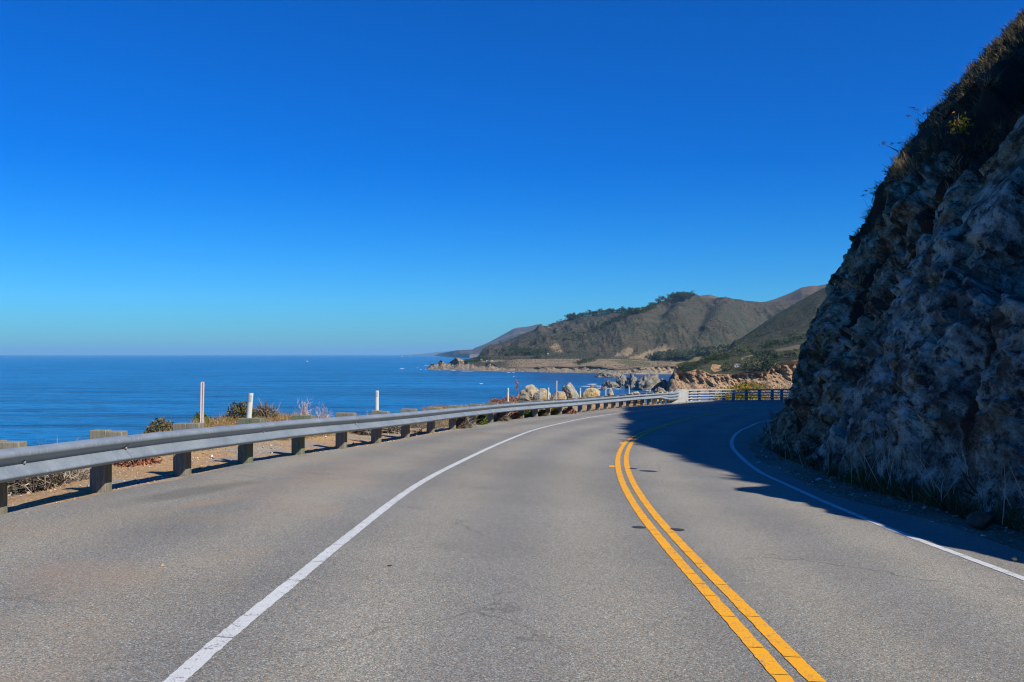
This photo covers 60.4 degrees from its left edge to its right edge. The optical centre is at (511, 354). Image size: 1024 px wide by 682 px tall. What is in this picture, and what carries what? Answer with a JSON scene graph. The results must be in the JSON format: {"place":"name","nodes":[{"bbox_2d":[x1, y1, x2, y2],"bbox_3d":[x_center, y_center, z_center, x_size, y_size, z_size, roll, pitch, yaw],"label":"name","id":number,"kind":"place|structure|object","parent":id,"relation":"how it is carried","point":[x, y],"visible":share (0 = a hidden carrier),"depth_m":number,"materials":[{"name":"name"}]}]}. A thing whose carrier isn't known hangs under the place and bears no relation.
{"place":"outdoors","nodes":[
{"label":"outdoors","id":0,"kind":"place"},
{"bbox_2d":[7,402,666,512],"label":"bluff ground","id":1,"kind":"structure","parent":0,"point":[77,491],"depth_m":14.30,"materials":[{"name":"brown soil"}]},
{"bbox_2d":[7,436,89,495],"bbox_3d":[-6.289,1.794,11.888,1.769,1.455,1.609,0,0,-41],"label":"brush","id":2,"kind":"object","parent":1,"relation":"on","point":[32,484],"visible":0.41,"depth_m":11.64,"materials":[{"name":"brown plant"}]},
{"bbox_2d":[112,457,162,466],"bbox_3d":[-6.036,1.696,14.107,1.009,0.390,0.684,0,0,0],"label":"brush","id":3,"kind":"object","parent":1,"relation":"on","point":[150,461],"visible":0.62,"depth_m":13.97,"materials":[{"name":"brown plant"}]},
{"bbox_2d":[140,416,173,433],"bbox_3d":[-7.547,1.641,18.938,0.905,0.648,0.788,0,0,0],"label":"shrub","id":4,"kind":"object","parent":1,"relation":"on","point":[158,427],"visible":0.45,"depth_m":18.85,"materials":[{"name":"green plant"}]},
{"bbox_2d":[200,382,203,422],"bbox_3d":[-5.494,0.932,15.600,0.073,0.890,0.028,0,0,0],"label":"marker stake","id":5,"kind":"object","parent":1,"relation":"on","point":[202,405],"visible":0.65,"depth_m":15.59,"materials":[{"name":"white plastic"}]},
{"bbox_2d":[194,412,214,421],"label":"shrub","id":6,"kind":"object","parent":1,"relation":"on","point":[197,415],"visible":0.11,"depth_m":21.52,"materials":[{"name":"green plant"}]},
{"bbox_2d":[223,401,257,419],"bbox_3d":[-6.632,1.438,21.440,0.974,0.712,0.773,0,0,0],"label":"shrub","id":7,"kind":"object","parent":1,"relation":"on","point":[238,410],"visible":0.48,"depth_m":21.32,"materials":[{"name":"green plant"}]},
{"bbox_2d":[246,393,252,417],"bbox_3d":[-4.360,0.997,14.573,0.153,0.713,0.033,0,0,8],"label":"delineator post","id":8,"kind":"object","parent":1,"relation":"on","point":[249,405],"visible":0.61,"depth_m":14.56,"materials":[{"name":"white plastic"}]},
{"bbox_2d":[253,399,280,419],"bbox_3d":[-6.444,1.715,22.897,1.329,1.437,1.384,0,0,0],"label":"shrub","id":9,"kind":"object","parent":1,"relation":"on","point":[264,410],"visible":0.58,"depth_m":22.82,"materials":[{"name":"grey plant"}]},
{"bbox_2d":[295,398,312,414],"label":"shrub","id":10,"kind":"object","parent":1,"relation":"on","point":[305,409],"visible":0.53,"depth_m":24.45,"materials":[{"name":"beige plant"}]},
{"bbox_2d":[315,403,333,417],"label":"shrub","id":11,"kind":"object","parent":1,"relation":"on","point":[322,413],"visible":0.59,"depth_m":24.62,"materials":[{"name":"beige plant"}]},
{"bbox_2d":[0,391,679,514],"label":"guardrail","id":12,"kind":"object","parent":1,"relation":"on","point":[99,452],"visible":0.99,"depth_m":12.72,"materials":[{"name":"grey metal"}]},
{"bbox_2d":[143,399,542,440],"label":"dry grass","id":13,"kind":"structure","parent":1,"relation":"on","point":[212,423],"depth_m":21.54,"materials":[{"name":"brown plant"}]},
{"bbox_2d":[72,400,637,471],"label":"scrub","id":14,"kind":"object","parent":1,"relation":"on","point":[424,409],"visible":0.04,"depth_m":40.06,"materials":[{"name":"green plant"}]},
{"bbox_2d":[351,409,390,436],"bbox_3d":[-3.686,2.049,22.429,1.576,1.495,1.395,0,0,26],"label":"shrub","id":15,"kind":"object","parent":1,"relation":"on","point":[365,432],"visible":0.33,"depth_m":22.29,"materials":[{"name":"brown plant"}]},
{"bbox_2d":[375,391,378,409],"bbox_3d":[-3.119,1.188,20.279,0.092,0.704,0.033,0,0,7],"label":"delineator post","id":16,"kind":"object","parent":1,"relation":"on","point":[376,400],"visible":0.69,"depth_m":20.27,"materials":[{"name":"white plastic"}]},
{"bbox_2d":[382,426,415,433],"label":"shrub","id":17,"kind":"object","parent":1,"relation":"on","point":[395,430],"visible":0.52,"depth_m":23.80,"materials":[{"name":"brown plant"}]},
{"bbox_2d":[410,424,425,432],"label":"shrub","id":18,"kind":"object","parent":1,"relation":"on","point":[418,429],"visible":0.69,"depth_m":24.71,"materials":[{"name":"beige plant"}]},
{"bbox_2d":[440,416,483,428],"bbox_3d":[-1.592,2.330,27.844,1.496,1.422,1.386,0,0,0],"label":"shrub","id":19,"kind":"object","parent":1,"relation":"on","point":[464,422],"visible":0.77,"depth_m":27.77,"materials":[{"name":"brown plant"}]},
{"bbox_2d":[476,414,487,424],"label":"shrub","id":20,"kind":"object","parent":1,"relation":"on","point":[481,418],"visible":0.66,"depth_m":30.58,"materials":[{"name":"green plant"}]},
{"bbox_2d":[489,398,502,403],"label":"shrub","id":21,"kind":"object","parent":1,"relation":"on","point":[493,400],"visible":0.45,"depth_m":50.58,"materials":[{"name":"brown plant"}]},
{"bbox_2d":[493,401,514,421],"bbox_3d":[-0.421,2.403,33.349,1.539,1.597,1.318,0,0,0],"label":"shrub","id":22,"kind":"object","parent":1,"relation":"on","point":[502,416],"visible":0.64,"depth_m":33.20,"materials":[{"name":"brown plant"}]},
{"bbox_2d":[500,395,518,402],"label":"shrub","id":23,"kind":"object","parent":1,"relation":"on","point":[511,398],"visible":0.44,"depth_m":52.05,"materials":[{"name":"brown plant"}]},
{"bbox_2d":[509,411,521,418],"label":"shrub","id":24,"kind":"object","parent":1,"relation":"on","point":[512,414],"visible":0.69,"depth_m":35.72,"materials":[{"name":"brown plant"}]},
{"bbox_2d":[524,410,531,416],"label":"shrub","id":25,"kind":"object","parent":1,"relation":"on","point":[527,413],"visible":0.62,"depth_m":37.66,"materials":[{"name":"green plant"}]},
{"bbox_2d":[516,384,539,401],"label":"boulder","id":26,"kind":"object","parent":1,"relation":"on","point":[527,392],"visible":0.59,"depth_m":55.24,"materials":[{"name":"stone"}]},
{"bbox_2d":[533,391,543,399],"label":"boulder","id":27,"kind":"object","parent":1,"relation":"on","point":[537,395],"visible":0.62,"depth_m":53.99,"materials":[{"name":"grey stone"}]},
{"bbox_2d":[538,409,546,416],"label":"shrub","id":28,"kind":"object","parent":1,"relation":"on","point":[542,412],"visible":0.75,"depth_m":38.49,"materials":[{"name":"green plant"}]},
{"bbox_2d":[539,388,550,400],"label":"boulder","id":29,"kind":"object","parent":1,"relation":"on","point":[544,390],"visible":0.34,"depth_m":55.24,"materials":[{"name":"stone"}]},
{"bbox_2d":[550,408,558,414],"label":"shrub","id":30,"kind":"object","parent":1,"relation":"on","point":[554,411],"visible":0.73,"depth_m":40.25,"materials":[{"name":"green plant"}]},
{"bbox_2d":[550,391,566,400],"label":"boulder","id":31,"kind":"object","parent":1,"relation":"on","point":[561,394],"visible":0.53,"depth_m":53.48,"materials":[{"name":"stone"}]},
{"bbox_2d":[562,407,576,413],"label":"shrub","id":32,"kind":"object","parent":1,"relation":"on","point":[568,411],"visible":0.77,"depth_m":41.43,"materials":[{"name":"brown plant"}]},
{"bbox_2d":[562,382,578,399],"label":"boulder","id":33,"kind":"object","parent":1,"relation":"on","point":[569,390],"visible":0.62,"depth_m":54.20,"materials":[{"name":"grey stone"}]},
{"bbox_2d":[582,388,599,398],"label":"boulder","id":34,"kind":"object","parent":1,"relation":"on","point":[590,392],"visible":0.51,"depth_m":53.14,"materials":[{"name":"yellow stone"}]},
{"bbox_2d":[608,388,613,403],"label":"boulder","id":35,"kind":"object","parent":1,"relation":"on","point":[610,393],"visible":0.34,"depth_m":54.29,"materials":[{"name":"stone"}]},
{"bbox_2d":[625,391,644,403],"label":"boulder","id":36,"kind":"object","parent":1,"relation":"on","point":[638,401],"visible":0.16,"depth_m":54.43,"materials":[{"name":"stone"}]},
{"bbox_2d":[0,355,714,486],"bbox_3d":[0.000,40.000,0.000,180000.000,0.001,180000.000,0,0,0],"label":"sea","id":37,"kind":"structure","parent":0,"point":[48,399],"depth_m":1094.32,"materials":[{"name":"liquid"}]},
{"bbox_2d":[594,371,623,376],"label":"sea stack","id":38,"kind":"object","parent":37,"relation":"in","point":[611,374],"visible":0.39,"depth_m":1537.43,"materials":[{"name":"grey stone"}]},
{"bbox_2d":[601,380,620,387],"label":"sea stack","id":39,"kind":"object","parent":37,"relation":"in","point":[609,384],"visible":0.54,"depth_m":1047.30,"materials":[{"name":"grey stone"}]},
{"bbox_2d":[615,374,626,386],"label":"sea stack","id":40,"kind":"object","parent":37,"relation":"in","point":[620,381],"visible":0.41,"depth_m":1081.61,"materials":[{"name":"grey stone"}]},
{"bbox_2d":[624,373,637,388],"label":"sea stack","id":41,"kind":"object","parent":37,"relation":"in","point":[630,381],"visible":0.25,"depth_m":1031.42,"materials":[{"name":"grey stone"}]},
{"bbox_2d":[632,373,662,389],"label":"sea stack","id":42,"kind":"object","parent":37,"relation":"in","point":[645,382],"visible":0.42,"depth_m":982.46,"materials":[{"name":"grey stone"}]},
{"bbox_2d":[652,387,665,392],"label":"sea stack","id":43,"kind":"object","parent":37,"relation":"in","point":[658,389],"visible":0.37,"depth_m":916.22,"materials":[{"name":"grey stone"}]},
{"bbox_2d":[659,378,667,389],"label":"sea stack","id":44,"kind":"object","parent":37,"relation":"in","point":[664,383],"visible":0.27,"depth_m":998.38,"materials":[{"name":"grey stone"}]},
{"bbox_2d":[412,351,449,354],"bbox_3d":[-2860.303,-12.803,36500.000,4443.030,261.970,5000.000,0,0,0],"label":"distant coast","id":45,"kind":"structure","parent":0,"point":[434,353],"depth_m":35738.06},
{"bbox_2d":[434,324,537,357],"bbox_3d":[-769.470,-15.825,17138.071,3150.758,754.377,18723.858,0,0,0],"label":"mountain","id":46,"kind":"structure","parent":0,"point":[510,334],"depth_m":10871.49,"materials":[{"name":"grey stone"}]},
{"bbox_2d":[0,401,1023,681],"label":"road","id":47,"kind":"structure","parent":0,"point":[532,557],"depth_m":6.93,"materials":[{"name":"grey asphalt"}]},
{"bbox_2d":[162,401,771,681],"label":"white edge line","id":48,"kind":"object","parent":47,"relation":"on","point":[191,666],"visible":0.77,"depth_m":5.87,"materials":[{"name":"paint"}]},
{"bbox_2d":[615,406,794,681],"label":"yellow centre line","id":49,"kind":"object","parent":47,"relation":"on","point":[767,660],"visible":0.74,"depth_m":6.51,"materials":[{"name":"paint"}]},
{"bbox_2d":[624,407,825,681],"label":"yellow centre line","id":50,"kind":"object","parent":47,"relation":"on","point":[808,672],"visible":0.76,"depth_m":6.51,"materials":[{"name":"paint"}]},
{"bbox_2d":[670,389,788,402],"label":"bridge railing","id":51,"kind":"object","parent":47,"relation":"on","point":[684,395],"visible":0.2,"depth_m":54.63,"materials":[{"name":"concrete"}]},
{"bbox_2d":[730,420,1023,579],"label":"white edge line","id":52,"kind":"object","parent":47,"relation":"on","point":[740,456],"visible":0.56,"depth_m":10.65,"materials":[{"name":"paint"}]},
{"bbox_2d":[1012,556,1019,561],"bbox_3d":[4.758,1.936,8.314,0.080,0.054,0.058,0,0,0],"label":"stone","id":53,"kind":"object","parent":47,"relation":"on","point":[1015,558],"visible":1,"depth_m":8.30,"materials":[{"name":"grey stone"}]},
{"bbox_2d":[0,0,1023,354],"label":"sky","id":54,"kind":"structure","parent":0,"point":[178,177],"materials":[{"name":"blue"}]},
{"bbox_2d":[426,294,798,373],"bbox_3d":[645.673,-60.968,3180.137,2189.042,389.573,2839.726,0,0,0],"label":"hillside","id":55,"kind":"structure","parent":0,"point":[643,334],"depth_m":2722.10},
{"bbox_2d":[471,359,671,368],"bbox_3d":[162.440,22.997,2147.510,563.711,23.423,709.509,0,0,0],"label":"hillside scrub","id":56,"kind":"object","parent":55,"relation":"on","point":[575,366],"visible":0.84,"depth_m":2172.03,"materials":[{"name":"green plant"}]},
{"bbox_2d":[479,296,787,359],"bbox_3d":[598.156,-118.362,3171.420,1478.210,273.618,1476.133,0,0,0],"label":"hillside scrub","id":57,"kind":"object","parent":55,"relation":"on","point":[515,344],"visible":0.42,"depth_m":2901.12,"materials":[{"name":"green plant"}]},
{"bbox_2d":[657,352,666,361],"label":"tree","id":58,"kind":"object","parent":55,"relation":"on","point":[661,356],"visible":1,"depth_m":2473.79,"materials":[{"name":"green plant"}]},
{"bbox_2d":[679,352,694,360],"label":"tree","id":59,"kind":"object","parent":55,"relation":"on","point":[685,355],"visible":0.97,"depth_m":2476.71,"materials":[{"name":"green plant"}]},
{"bbox_2d":[690,350,700,355],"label":"tree","id":60,"kind":"object","parent":55,"relation":"on","point":[694,353],"visible":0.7,"depth_m":2519.48,"materials":[{"name":"green plant"}]},
{"bbox_2d":[700,295,717,298],"bbox_3d":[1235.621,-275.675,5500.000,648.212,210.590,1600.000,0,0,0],"label":"brown peak","id":61,"kind":"structure","parent":0,"point":[707,296],"depth_m":5518.38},
{"bbox_2d":[666,288,826,393],"bbox_3d":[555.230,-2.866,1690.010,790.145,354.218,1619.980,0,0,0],"label":"headland","id":62,"kind":"structure","parent":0,"point":[713,376],"depth_m":981.63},
{"bbox_2d":[677,364,688,371],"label":"tree","id":63,"kind":"object","parent":62,"relation":"on","point":[685,366],"visible":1,"depth_m":941.78,"materials":[{"name":"green plant"}]},
{"bbox_2d":[719,365,730,371],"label":"tree","id":64,"kind":"object","parent":62,"relation":"on","point":[725,368],"visible":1,"depth_m":951.76,"materials":[{"name":"green plant"}]},
{"bbox_2d":[720,363,732,367],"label":"tree","id":65,"kind":"object","parent":62,"relation":"on","point":[725,364],"visible":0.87,"depth_m":965.25,"materials":[{"name":"green plant"}]},
{"bbox_2d":[733,347,749,355],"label":"tree","id":66,"kind":"object","parent":62,"relation":"on","point":[743,350],"visible":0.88,"depth_m":1172.45,"materials":[{"name":"green plant"}]},
{"bbox_2d":[739,363,751,368],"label":"tree","id":67,"kind":"object","parent":62,"relation":"on","point":[748,365],"visible":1,"depth_m":946.33,"materials":[{"name":"green plant"}]},
{"bbox_2d":[744,356,756,360],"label":"tree","id":68,"kind":"object","parent":62,"relation":"on","point":[749,359],"visible":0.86,"depth_m":1050.82,"materials":[{"name":"green plant"}]},
{"bbox_2d":[750,350,766,354],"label":"tree","id":69,"kind":"object","parent":62,"relation":"on","point":[754,352],"visible":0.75,"depth_m":1118.61,"materials":[{"name":"green plant"}]},
{"bbox_2d":[751,361,770,371],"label":"tree","id":70,"kind":"object","parent":62,"relation":"on","point":[754,364],"visible":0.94,"depth_m":924.15,"materials":[{"name":"green plant"}]},
{"bbox_2d":[759,363,779,372],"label":"tree","id":71,"kind":"object","parent":62,"relation":"on","point":[765,366],"visible":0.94,"depth_m":919.57,"materials":[{"name":"green plant"}]},
{"bbox_2d":[762,357,777,368],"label":"tree","id":72,"kind":"object","parent":62,"relation":"on","point":[771,362],"visible":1,"depth_m":922.80,"materials":[{"name":"green plant"}]},
{"bbox_2d":[723,299,822,352],"bbox_3d":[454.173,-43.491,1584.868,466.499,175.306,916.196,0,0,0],"label":"hillside scrub","id":73,"kind":"object","parent":62,"relation":"on","point":[774,328],"visible":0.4,"depth_m":1649.44,"materials":[{"name":"green plant"}]},
{"bbox_2d":[770,353,783,359],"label":"tree","id":74,"kind":"object","parent":62,"relation":"on","point":[772,354],"visible":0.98,"depth_m":964.60,"materials":[{"name":"green plant"}]},
{"bbox_2d":[784,339,793,345],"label":"tree","id":75,"kind":"object","parent":62,"relation":"on","point":[788,341],"visible":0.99,"depth_m":1281.37,"materials":[{"name":"green plant"}]},
{"bbox_2d":[783,351,798,358],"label":"tree","id":76,"kind":"object","parent":62,"relation":"on","point":[795,352],"visible":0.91,"depth_m":960.85,"materials":[{"name":"green plant"}]},
{"bbox_2d":[713,385,788,399],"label":"bluff beyond bridge","id":77,"kind":"structure","parent":0,"point":[766,391],"depth_m":75.34,"materials":[{"name":"soil"}]},
{"bbox_2d":[713,382,771,399],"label":"ice plant","id":78,"kind":"object","parent":77,"relation":"on","point":[748,385],"visible":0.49,"depth_m":74.32,"materials":[{"name":"green plant"}]},
{"bbox_2d":[750,382,789,399],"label":"dry brush","id":79,"kind":"object","parent":77,"relation":"on","point":[780,387],"visible":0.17,"depth_m":72.52,"materials":[{"name":"beige plant"}]},
{"bbox_2d":[766,284,826,301],"bbox_3d":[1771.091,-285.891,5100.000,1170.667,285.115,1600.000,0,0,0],"label":"brown peak","id":80,"kind":"structure","parent":0,"point":[800,294],"depth_m":4925.62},
{"bbox_2d":[746,435,1023,551],"bbox_3d":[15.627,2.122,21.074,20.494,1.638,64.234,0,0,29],"label":"dirt apron","id":81,"kind":"object","parent":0,"point":[1002,536],"visible":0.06,"depth_m":12.49,"materials":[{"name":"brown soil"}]},
{"bbox_2d":[746,408,1023,524],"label":"tall dry stalks","id":82,"kind":"object","parent":81,"relation":"on","point":[946,490],"visible":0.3,"depth_m":12.47,"materials":[{"name":"beige plant"}]},
{"bbox_2d":[764,429,1023,534],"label":"weeds","id":83,"kind":"object","parent":81,"relation":"on","point":[883,489],"visible":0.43,"depth_m":12.46,"materials":[{"name":"green plant"}]},
{"bbox_2d":[966,510,993,528],"bbox_3d":[5.456,1.924,10.246,0.317,0.205,0.234,0,0,0],"label":"stone","id":84,"kind":"object","parent":81,"relation":"on","point":[981,519],"visible":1,"depth_m":10.19,"materials":[{"name":"grey stone"}]},
{"bbox_2d":[759,24,1023,532],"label":"cliff","id":85,"kind":"structure","parent":0,"point":[935,345],"depth_m":15.38,"materials":[{"name":"grey stone"}]},
{"bbox_2d":[879,141,903,151],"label":"flower stalks","id":86,"kind":"object","parent":85,"relation":"on","point":[883,143],"visible":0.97,"depth_m":32.23,"materials":[{"name":"brown plant"}]},
{"bbox_2d":[762,7,1023,518],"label":"cliff scrub","id":87,"kind":"object","parent":85,"relation":"on","point":[1004,42],"visible":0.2,"depth_m":23.93,"materials":[{"name":"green plant"}]},
{"bbox_2d":[763,10,1023,504],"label":"plants","id":88,"kind":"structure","parent":85,"relation":"on","point":[860,277],"depth_m":23.18,"materials":[{"name":"green plant"}]},
{"bbox_2d":[881,148,918,184],"bbox_3d":[9.425,-4.530,21.255,0.810,1.020,0.841,0,0,-17],"label":"grass tuft","id":89,"kind":"object","parent":85,"relation":"on","point":[903,165],"visible":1,"depth_m":21.22,"materials":[{"name":"plant"}]},
{"bbox_2d":[906,107,928,125],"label":"flower stalks","id":90,"kind":"object","parent":85,"relation":"on","point":[919,114],"visible":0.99,"depth_m":31.42,"materials":[{"name":"brown plant"}]},
{"bbox_2d":[871,11,1023,202],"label":"grass","id":91,"kind":"structure","parent":85,"relation":"on","point":[909,142],"depth_m":28.80,"materials":[{"name":"green plant"}]},
{"bbox_2d":[946,111,973,134],"bbox_3d":[9.155,-4.722,17.986,0.545,0.488,0.696,0,0,23],"label":"leafy plant","id":92,"kind":"object","parent":85,"relation":"on","point":[956,124],"visible":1,"depth_m":18.04,"materials":[{"name":"green plant"}]}
]}

